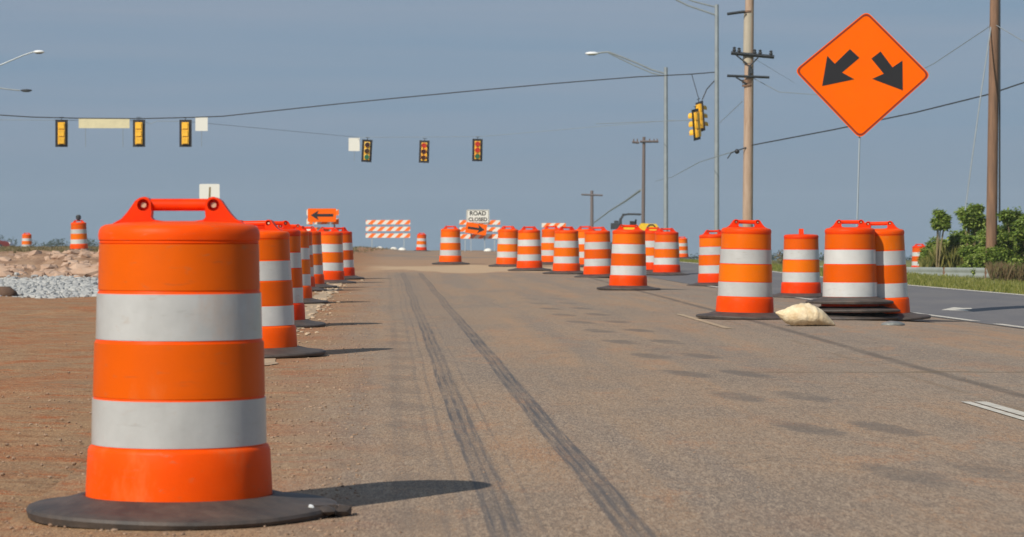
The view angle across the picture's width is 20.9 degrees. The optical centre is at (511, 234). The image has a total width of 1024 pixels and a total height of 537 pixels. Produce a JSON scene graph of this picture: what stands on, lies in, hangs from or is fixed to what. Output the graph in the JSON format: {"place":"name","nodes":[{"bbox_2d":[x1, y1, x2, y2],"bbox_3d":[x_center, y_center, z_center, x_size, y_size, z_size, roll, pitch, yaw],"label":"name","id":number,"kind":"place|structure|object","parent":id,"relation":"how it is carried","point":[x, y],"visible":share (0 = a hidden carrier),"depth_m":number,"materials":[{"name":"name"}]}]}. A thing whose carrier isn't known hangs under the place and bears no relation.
{"place":"outdoors","nodes":[
{"label":"outdoors","id":0,"kind":"place"},
{"bbox_2d":[0,245,392,252],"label":"bank grass","id":1,"kind":"structure","parent":0,"point":[28,248],"depth_m":113.09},
{"bbox_2d":[69,120,669,137],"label":"overhead wire","id":2,"kind":"object","parent":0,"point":[358,137],"visible":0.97,"depth_m":162.44,"materials":[{"name":"metal"}]},
{"bbox_2d":[349,138,359,150],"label":"hanging sign","id":3,"kind":"object","parent":2,"relation":"hanging from","point":[354,144],"visible":1,"depth_m":168.99,"materials":[{"name":"white"}]},
{"bbox_2d":[361,137,372,161],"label":"traffic signal","id":4,"kind":"object","parent":2,"relation":"hanging from","point":[366,156],"visible":1,"depth_m":168.99,"materials":[{"name":"black paint"}]},
{"bbox_2d":[419,138,429,162],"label":"traffic signal","id":5,"kind":"object","parent":2,"relation":"hanging from","point":[424,144],"visible":1,"depth_m":168.99,"materials":[{"name":"black paint"}]},
{"bbox_2d":[472,137,482,160],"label":"traffic signal","id":6,"kind":"object","parent":2,"relation":"hanging from","point":[477,146],"visible":1,"depth_m":169.00,"materials":[{"name":"black paint"}]},
{"bbox_2d":[0,247,1023,536],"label":"road","id":7,"kind":"structure","parent":0,"point":[480,317],"depth_m":14.77,"materials":[{"name":"asphalt"}]},
{"bbox_2d":[26,197,351,529],"bbox_3d":[-1.135,0.428,9.784,1.150,1.121,1.094,0,0,0],"label":"traffic drum","id":8,"kind":"object","parent":7,"relation":"on","point":[178,436],"visible":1,"depth_m":9.53,"materials":[{"name":"orange plastic"}]},
{"bbox_2d":[240,220,325,357],"bbox_3d":[-2.089,0.441,22.812,1.098,1.118,1.094,-1,0,12],"label":"traffic drum","id":9,"kind":"object","parent":7,"relation":"on","point":[279,336],"visible":0.49,"depth_m":22.59,"materials":[{"name":"orange plastic"}]},
{"bbox_2d":[256,220,325,327],"bbox_3d":[-2.494,0.414,29.289,1.098,1.118,1.094,0,0,-20],"label":"traffic drum","id":10,"kind":"object","parent":7,"relation":"on","point":[300,321],"visible":0.33,"depth_m":29.14,"materials":[{"name":"orange plastic"}]},
{"bbox_2d":[277,224,328,303],"bbox_3d":[-3.120,0.414,39.061,1.098,1.118,1.094,0,-1,-5],"label":"traffic drum","id":11,"kind":"object","parent":7,"relation":"on","point":[306,274],"visible":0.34,"depth_m":38.91,"materials":[{"name":"orange plastic"}]},
{"bbox_2d":[264,279,344,364],"bbox_3d":[-2.870,0.973,41.501,0.404,0.045,41.053,0,0,-3],"label":"pale edge marking","id":12,"kind":"object","parent":7,"relation":"on","point":[268,361],"visible":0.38,"depth_m":36.75,"materials":[{"name":"beige paint"}]},
{"bbox_2d":[305,226,337,287],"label":"traffic drum","id":13,"kind":"object","parent":7,"relation":"on","point":[318,260],"visible":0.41,"depth_m":49.87,"materials":[{"name":"orange plastic"}]},
{"bbox_2d":[296,279,364,342],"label":"concrete chips","id":14,"kind":"object","parent":7,"relation":"on","point":[312,314],"visible":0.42,"depth_m":37.59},
{"bbox_2d":[319,227,355,283],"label":"traffic drum","id":15,"kind":"object","parent":7,"relation":"on","point":[332,254],"visible":0.61,"depth_m":54.99,"materials":[{"name":"orange plastic"}]},
{"bbox_2d":[331,227,363,279],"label":"traffic drum","id":16,"kind":"object","parent":7,"relation":"on","point":[349,268],"visible":0.44,"depth_m":59.47,"materials":[{"name":"orange plastic"}]},
{"bbox_2d":[366,220,409,247],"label":"barricade","id":17,"kind":"object","parent":7,"relation":"on","point":[372,235],"visible":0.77,"depth_m":149.94,"materials":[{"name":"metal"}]},
{"bbox_2d":[413,233,427,250],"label":"traffic drum","id":18,"kind":"object","parent":7,"relation":"on","point":[421,245],"visible":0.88,"depth_m":167.41,"materials":[{"name":"orange plastic"}]},
{"bbox_2d":[432,226,469,263],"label":"traffic drum","id":19,"kind":"object","parent":7,"relation":"on","point":[450,247],"visible":1,"depth_m":80.09,"materials":[{"name":"orange plastic"}]},
{"bbox_2d":[466,210,488,250],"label":"closure sign","id":20,"kind":"object","parent":7,"relation":"on","point":[477,216],"visible":1,"depth_m":142.90,"materials":[{"name":"white"}]},
{"bbox_2d":[459,220,499,250],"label":"barricade","id":21,"kind":"object","parent":7,"relation":"on","point":[465,236],"visible":0.63,"depth_m":142.94,"materials":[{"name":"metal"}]},
{"bbox_2d":[465,222,486,234],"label":"arrow board","id":22,"kind":"object","parent":21,"relation":"attached to","point":[476,228],"visible":1,"depth_m":142.60,"materials":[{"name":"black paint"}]},
{"bbox_2d":[489,226,517,266],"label":"traffic drum","id":23,"kind":"object","parent":7,"relation":"on","point":[507,245],"visible":0.88,"depth_m":75.95,"materials":[{"name":"orange plastic"}]},
{"bbox_2d":[508,226,550,270],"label":"traffic drum","id":24,"kind":"object","parent":7,"relation":"on","point":[529,257],"visible":1,"depth_m":69.51,"materials":[{"name":"orange plastic"}]},
{"bbox_2d":[541,226,558,264],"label":"traffic drum","id":25,"kind":"object","parent":7,"relation":"on","point":[547,244],"visible":0.55,"depth_m":80.08,"materials":[{"name":"orange plastic"}]},
{"bbox_2d":[543,226,582,273],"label":"traffic drum","id":26,"kind":"object","parent":7,"relation":"on","point":[566,253],"visible":0.97,"depth_m":65.20,"materials":[{"name":"orange plastic"}]},
{"bbox_2d":[576,226,594,266],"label":"traffic drum","id":27,"kind":"object","parent":7,"relation":"on","point":[581,235],"visible":0.23,"depth_m":75.18,"materials":[{"name":"orange plastic"}]},
{"bbox_2d":[574,227,610,277],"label":"traffic drum","id":28,"kind":"object","parent":7,"relation":"on","point":[597,254],"visible":0.86,"depth_m":60.90,"materials":[{"name":"orange plastic"}]},
{"bbox_2d":[597,224,660,290],"bbox_3d":[2.000,0.391,47.503,1.098,1.118,1.094,1,0,0],"label":"traffic drum","id":29,"kind":"object","parent":7,"relation":"on","point":[628,264],"visible":0.99,"depth_m":47.25,"materials":[{"name":"orange plastic"}]},
{"bbox_2d":[677,314,729,327],"bbox_3d":[2.080,0.946,30.500,0.080,0.002,5.007,0,0,-2],"label":"lane dash marking","id":30,"kind":"object","parent":7,"relation":"on","point":[715,324],"visible":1,"depth_m":30.16,"materials":[{"name":"beige paint"}]},
{"bbox_2d":[696,219,781,319],"bbox_3d":[2.644,0.391,31.367,1.098,1.118,1.094,1,0,-6],"label":"traffic drum","id":31,"kind":"object","parent":7,"relation":"on","point":[745,281],"visible":0.95,"depth_m":31.11,"materials":[{"name":"orange plastic"}]},
{"bbox_2d":[775,303,834,325],"bbox_3d":[3.045,0.830,28.902,0.470,0.240,0.452,0,0,-43],"label":"sandbag","id":32,"kind":"object","parent":7,"relation":"on","point":[804,314],"visible":1,"depth_m":28.77,"materials":[{"name":"fabric"}]},
{"bbox_2d":[797,13,928,226],"bbox_3d":[4.284,-0.865,34.372,1.611,3.675,0.757,0,0,0],"label":"diamond sign","id":33,"kind":"object","parent":7,"relation":"on","point":[863,74],"visible":0.84,"depth_m":34.00,"materials":[{"name":"orange paint"},{"name":"black paint"},{"name":"galvanised steel"}]},
{"bbox_2d":[830,316,899,319],"bbox_3d":[3.785,0.921,31.308,1.139,0.062,1.100,0,0,0],"label":"rubber ring","id":34,"kind":"object","parent":7,"relation":"on","point":[891,317],"visible":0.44,"depth_m":30.91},
{"bbox_2d":[806,220,897,319],"bbox_3d":[3.811,0.393,31.300,1.098,1.118,1.094,0,0,4],"label":"traffic drum","id":35,"kind":"object","parent":34,"relation":"on","point":[849,273],"visible":0.94,"depth_m":31.05,"materials":[{"name":"orange plastic"}]},
{"bbox_2d":[818,306,900,312],"bbox_3d":[3.826,0.836,31.304,1.074,0.062,1.098,0,0,0],"label":"rubber ring","id":36,"kind":"object","parent":34,"relation":"on","point":[874,309],"visible":0.75,"depth_m":30.88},
{"bbox_2d":[881,321,904,324],"bbox_3d":[3.997,0.930,29.201,0.258,0.046,0.204,0,0,0],"label":"marker","id":37,"kind":"object","parent":7,"relation":"on","point":[892,323],"visible":1,"depth_m":29.13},
{"bbox_2d":[865,221,930,320],"bbox_3d":[4.194,0.408,31.623,1.098,1.118,1.094,-1,1,14],"label":"traffic drum","id":38,"kind":"object","parent":7,"relation":"on","point":[892,284],"visible":0.62,"depth_m":31.36,"materials":[{"name":"orange plastic"}]},
{"bbox_2d":[961,401,1023,419],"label":"lane dash marking","id":39,"kind":"object","parent":7,"relation":"on","point":[996,410],"visible":1,"depth_m":15.27,"materials":[{"name":"white paint"}]},
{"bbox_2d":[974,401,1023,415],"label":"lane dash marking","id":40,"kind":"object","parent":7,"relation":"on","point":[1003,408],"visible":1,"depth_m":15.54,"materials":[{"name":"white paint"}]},
{"bbox_2d":[0,247,1023,527],"bbox_3d":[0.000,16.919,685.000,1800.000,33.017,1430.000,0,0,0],"label":"ground","id":41,"kind":"structure","parent":0,"point":[44,331],"depth_m":18.04,"materials":[{"name":"soil"}]},
{"bbox_2d":[0,240,13,246],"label":"parked car","id":42,"kind":"object","parent":41,"relation":"on","point":[6,243],"visible":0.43,"depth_m":234.15,"materials":[{"name":"red paint"}]},
{"bbox_2d":[0,235,17,245],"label":"distant trees","id":43,"kind":"object","parent":41,"relation":"on","point":[15,242],"visible":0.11,"depth_m":562.61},
{"bbox_2d":[0,87,31,91],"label":"street lamp","id":44,"kind":"object","parent":41,"relation":"on","point":[25,90],"visible":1,"depth_m":159.96,"materials":[{"name":"metal"}]},
{"bbox_2d":[0,50,43,65],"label":"street lamp","id":45,"kind":"object","parent":41,"relation":"on","point":[38,51],"visible":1,"depth_m":138.97,"materials":[{"name":"metal"}]},
{"bbox_2d":[22,233,31,246],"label":"traffic drum","id":46,"kind":"object","parent":41,"relation":"on","point":[26,239],"visible":0.61,"depth_m":167.42,"materials":[{"name":"orange plastic"}]},
{"bbox_2d":[0,272,98,297],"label":"gravel","id":47,"kind":"structure","parent":41,"relation":"on","point":[77,287],"depth_m":50.77,"materials":[{"name":"gravel"}]},
{"bbox_2d":[0,286,16,296],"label":"clod","id":48,"kind":"object","parent":47,"relation":"on","point":[8,291],"visible":0.68,"depth_m":43.34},
{"bbox_2d":[0,248,98,277],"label":"rubble","id":49,"kind":"object","parent":41,"relation":"on","point":[70,266],"visible":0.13,"depth_m":63.83,"materials":[{"name":"stone"}]},
{"bbox_2d":[21,238,98,246],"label":"distant trees","id":50,"kind":"object","parent":41,"relation":"on","point":[59,243],"visible":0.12,"depth_m":545.41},
{"bbox_2d":[68,215,93,249],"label":"traffic drum","id":51,"kind":"object","parent":41,"relation":"on","point":[78,239],"visible":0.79,"depth_m":100.92,"materials":[{"name":"orange plastic"}]},
{"bbox_2d":[199,184,219,198],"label":"lane sign","id":52,"kind":"object","parent":41,"relation":"on","point":[206,191],"visible":0.52,"depth_m":118.00,"materials":[{"name":"white"}]},
{"bbox_2d":[294,226,326,290],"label":"traffic drum","id":53,"kind":"object","parent":41,"relation":"on","point":[314,288],"visible":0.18,"depth_m":47.40,"materials":[{"name":"orange plastic"}]},
{"bbox_2d":[307,210,338,230],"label":"barricade","id":54,"kind":"object","parent":41,"relation":"on","point":[334,223],"visible":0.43,"depth_m":111.94,"materials":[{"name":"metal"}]},
{"bbox_2d":[308,208,335,230],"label":"arrow board","id":55,"kind":"object","parent":54,"relation":"attached to","point":[321,214],"visible":0.91,"depth_m":111.50,"materials":[{"name":"metal"}]},
{"bbox_2d":[0,297,1023,536],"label":"pebbles","id":56,"kind":"object","parent":41,"relation":"on","point":[165,532],"visible":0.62,"depth_m":13.57,"materials":[{"name":"gravel"}]},
{"bbox_2d":[542,223,565,227],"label":"barricade","id":57,"kind":"object","parent":41,"relation":"on","point":[544,225],"visible":0.32,"depth_m":149.94,"materials":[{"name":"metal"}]},
{"bbox_2d":[581,191,602,226],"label":"utility pole","id":58,"kind":"object","parent":41,"relation":"on","point":[591,194],"visible":0.55,"depth_m":419.77,"materials":[{"name":"grey"}]},
{"bbox_2d":[585,51,667,231],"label":"street lamp","id":59,"kind":"object","parent":41,"relation":"on","point":[665,72],"visible":0.88,"depth_m":154.91,"materials":[{"name":"metal"}]},
{"bbox_2d":[611,213,657,253],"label":"road roller","id":60,"kind":"object","parent":41,"relation":"on","point":[617,224],"visible":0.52,"depth_m":189.40,"materials":[{"name":"yellow metal"}]},
{"bbox_2d":[632,137,657,222],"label":"utility pole","id":61,"kind":"object","parent":41,"relation":"on","point":[643,141],"visible":0.76,"depth_m":214.88,"materials":[{"name":"brown"}]},
{"bbox_2d":[594,189,641,222],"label":"overhead wire","id":62,"kind":"object","parent":61,"relation":"attached to","point":[634,194],"visible":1,"depth_m":293.53,"materials":[{"name":"metal"}]},
{"bbox_2d":[679,237,692,258],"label":"traffic drum","id":63,"kind":"object","parent":41,"relation":"on","point":[683,248],"visible":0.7,"depth_m":141.63,"materials":[{"name":"orange plastic"}]},
{"bbox_2d":[676,0,718,233],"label":"street lamp","id":64,"kind":"object","parent":41,"relation":"on","point":[716,153],"visible":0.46,"depth_m":138.91,"materials":[{"name":"metal"}]},
{"bbox_2d":[0,72,714,118],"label":"overhead wire","id":65,"kind":"object","parent":64,"relation":"attached to","point":[361,101],"visible":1,"depth_m":138.98,"materials":[{"name":"grey metal"}]},
{"bbox_2d":[55,117,67,146],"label":"traffic signal","id":66,"kind":"object","parent":65,"relation":"hanging from","point":[61,132],"visible":1,"depth_m":138.95,"materials":[{"name":"black paint"}]},
{"bbox_2d":[79,119,129,146],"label":"hanging sign","id":67,"kind":"object","parent":65,"relation":"hanging from","point":[104,123],"visible":1,"depth_m":138.99,"materials":[{"name":"metal"}]},
{"bbox_2d":[133,117,144,146],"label":"traffic signal","id":68,"kind":"object","parent":65,"relation":"hanging from","point":[138,133],"visible":1,"depth_m":138.96,"materials":[{"name":"black paint"}]},
{"bbox_2d":[179,117,191,146],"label":"traffic signal","id":69,"kind":"object","parent":65,"relation":"hanging from","point":[185,132],"visible":1,"depth_m":138.96,"materials":[{"name":"black paint"}]},
{"bbox_2d":[195,117,207,145],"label":"hanging sign","id":70,"kind":"object","parent":65,"relation":"hanging from","point":[201,124],"visible":1,"depth_m":138.99,"materials":[{"name":"white"}]},
{"bbox_2d":[727,0,773,226],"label":"utility pole","id":71,"kind":"object","parent":41,"relation":"on","point":[749,53],"visible":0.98,"depth_m":95.84,"materials":[{"name":"brown wood"}]},
{"bbox_2d":[657,149,738,180],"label":"overhead wire","id":72,"kind":"object","parent":71,"relation":"attached to","point":[700,161],"visible":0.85,"depth_m":146.11,"materials":[{"name":"metal"}]},
{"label":"overhead wire","id":73,"kind":"object","parent":71,"relation":"attached to","visible":0},
{"bbox_2d":[688,106,700,140],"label":"traffic signal","id":74,"kind":"object","parent":73,"relation":"hanging from","point":[694,123],"visible":1,"depth_m":138.24,"materials":[{"name":"yellow paint"}]},
{"bbox_2d":[772,250,782,263],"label":"distant trees","id":75,"kind":"object","parent":41,"relation":"on","point":[779,261],"visible":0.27,"depth_m":133.10,"materials":[{"name":"green plant"}]},
{"bbox_2d":[690,253,911,259],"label":"distant trees","id":76,"kind":"object","parent":41,"relation":"on","point":[696,257],"visible":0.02,"depth_m":330.07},
{"bbox_2d":[820,266,989,278],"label":"guardrail","id":77,"kind":"object","parent":41,"relation":"on","point":[978,272],"visible":0.12,"depth_m":81.08,"materials":[{"name":"metal"}]},
{"bbox_2d":[911,244,925,266],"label":"traffic drum","id":78,"kind":"object","parent":41,"relation":"on","point":[916,250],"visible":0.42,"depth_m":110.00,"materials":[{"name":"orange plastic"}]},
{"bbox_2d":[917,236,936,266],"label":"shrub","id":79,"kind":"object","parent":41,"relation":"on","point":[925,250],"visible":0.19,"depth_m":87.99,"materials":[{"name":"green plant"}]},
{"bbox_2d":[930,239,947,252],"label":"shrub","id":80,"kind":"object","parent":41,"relation":"on","point":[943,240],"visible":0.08,"depth_m":85.95,"materials":[{"name":"green plant"}]},
{"bbox_2d":[930,207,951,266],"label":"shrub","id":81,"kind":"object","parent":41,"relation":"on","point":[940,221],"visible":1,"depth_m":83.84,"materials":[{"name":"green plant"}]},
{"bbox_2d":[934,229,956,246],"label":"shrub","id":82,"kind":"object","parent":41,"relation":"on","point":[952,231],"visible":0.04,"depth_m":86.95,"materials":[{"name":"green plant"}]},
{"bbox_2d":[945,228,979,248],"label":"shrub","id":83,"kind":"object","parent":41,"relation":"on","point":[954,238],"visible":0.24,"depth_m":84.87,"materials":[{"name":"green plant"}]},
{"bbox_2d":[956,234,978,267],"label":"shrub","id":84,"kind":"object","parent":41,"relation":"on","point":[968,253],"visible":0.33,"depth_m":81.88,"materials":[{"name":"green plant"}]},
{"bbox_2d":[954,203,985,245],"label":"shrub","id":85,"kind":"object","parent":41,"relation":"on","point":[972,216],"visible":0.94,"depth_m":83.58,"materials":[{"name":"green plant"}]},
{"bbox_2d":[970,244,1006,278],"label":"shrub","id":86,"kind":"object","parent":41,"relation":"on","point":[980,258],"visible":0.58,"depth_m":79.67,"materials":[{"name":"green plant"}]},
{"bbox_2d":[975,225,1004,253],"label":"shrub","id":87,"kind":"object","parent":41,"relation":"on","point":[981,236],"visible":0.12,"depth_m":80.78,"materials":[{"name":"green plant"}]},
{"bbox_2d":[986,0,1000,255],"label":"utility pole","id":88,"kind":"object","parent":41,"relation":"on","point":[994,89],"visible":0.91,"depth_m":79.87,"materials":[{"name":"brown wood"}]},
{"bbox_2d":[754,26,989,94],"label":"overhead wire","id":89,"kind":"object","parent":88,"relation":"attached to","point":[924,68],"visible":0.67,"depth_m":93.02,"materials":[{"name":"metal"}]},
{"bbox_2d":[752,82,1023,145],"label":"overhead wire","id":90,"kind":"object","parent":88,"relation":"attached to","point":[888,117],"visible":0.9,"depth_m":84.61,"materials":[{"name":"grey metal"}]},
{"bbox_2d":[964,27,990,210],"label":"overhead wire","id":91,"kind":"object","parent":88,"relation":"attached to","point":[977,119],"visible":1,"depth_m":78.46,"materials":[{"name":"metal"}]},
{"bbox_2d":[983,260,1023,281],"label":"dry weeds","id":92,"kind":"object","parent":41,"relation":"on","point":[1002,270],"visible":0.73,"depth_m":75.17,"materials":[{"name":"beige plant"}]},
{"bbox_2d":[987,206,1023,263],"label":"shrub","id":93,"kind":"object","parent":41,"relation":"on","point":[1009,216],"visible":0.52,"depth_m":78.72,"materials":[{"name":"green plant"}]},
{"bbox_2d":[1000,236,1023,263],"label":"shrub","id":94,"kind":"object","parent":41,"relation":"on","point":[1018,256],"visible":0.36,"depth_m":78.56,"materials":[{"name":"green plant"}]},
{"bbox_2d":[1010,216,1023,269],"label":"shrub","id":95,"kind":"object","parent":41,"relation":"on","point":[1018,228],"visible":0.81,"depth_m":75.86,"materials":[{"name":"green plant"}]},
{"bbox_2d":[0,0,1023,259],"label":"sky","id":96,"kind":"structure","parent":0,"point":[100,58],"materials":[{"name":"blue"}]},
{"bbox_2d":[597,120,691,123],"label":"overhead wire","id":97,"kind":"object","parent":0,"point":[646,121],"visible":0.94,"depth_m":153.43,"materials":[{"name":"metal"}]},
{"bbox_2d":[695,98,707,131],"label":"traffic signal","id":98,"kind":"object","parent":97,"relation":"hanging from","point":[700,106],"visible":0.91,"depth_m":139.43,"materials":[{"name":"yellow metal"}]},
{"bbox_2d":[646,262,1023,328],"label":"side road","id":99,"kind":"structure","parent":0,"point":[988,307],"depth_m":40.55,"materials":[{"name":"asphalt"}]},
{"bbox_2d":[644,227,659,272],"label":"traffic drum","id":100,"kind":"object","parent":99,"relation":"on","point":[649,239],"visible":0.28,"depth_m":68.20,"materials":[{"name":"orange plastic"}]},
{"bbox_2d":[646,228,689,274],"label":"traffic drum","id":101,"kind":"object","parent":99,"relation":"on","point":[666,254],"visible":0.98,"depth_m":65.22,"materials":[{"name":"orange plastic"}]},
{"bbox_2d":[687,230,721,285],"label":"traffic drum","id":102,"kind":"object","parent":99,"relation":"on","point":[709,254],"visible":0.68,"depth_m":54.99,"materials":[{"name":"orange plastic"}]},
{"bbox_2d":[772,229,822,297],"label":"traffic drum","id":103,"kind":"object","parent":99,"relation":"on","point":[801,272],"visible":0.95,"depth_m":44.94,"materials":[{"name":"orange plastic"}]},
{"bbox_2d":[685,262,1022,294],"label":"edge line marking","id":104,"kind":"object","parent":99,"relation":"on","point":[934,287],"visible":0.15,"depth_m":48.46,"materials":[{"name":"white paint"}]},
{"bbox_2d":[913,312,976,320],"bbox_3d":[5.231,1.015,35.550,0.120,0.001,5.923,0,0,-4],"label":"lane dash marking","id":105,"kind":"object","parent":99,"relation":"on","point":[948,317],"visible":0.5,"depth_m":33.97,"materials":[{"name":"white paint"}]},
{"bbox_2d":[943,307,971,310],"bbox_3d":[6.908,0.987,36.951,2.441,0.053,1.506,0,0,22],"label":"turn arrow marking","id":106,"kind":"object","parent":99,"relation":"on","point":[957,309],"visible":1,"depth_m":37.38,"materials":[{"name":"white paint"}]},
{"bbox_2d":[998,324,1023,327],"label":"lane dash marking","id":107,"kind":"object","parent":99,"relation":"on","point":[1011,325],"visible":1,"depth_m":30.98,"materials":[{"name":"white paint"}]},
{"bbox_2d":[680,258,1023,293],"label":"verge grass","id":108,"kind":"structure","parent":0,"point":[943,281],"depth_m":61.07,"materials":[{"name":"plant"}]},
{"bbox_2d":[917,242,977,267],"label":"tall grass","id":109,"kind":"structure","parent":0,"point":[950,257],"depth_m":84.12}
]}

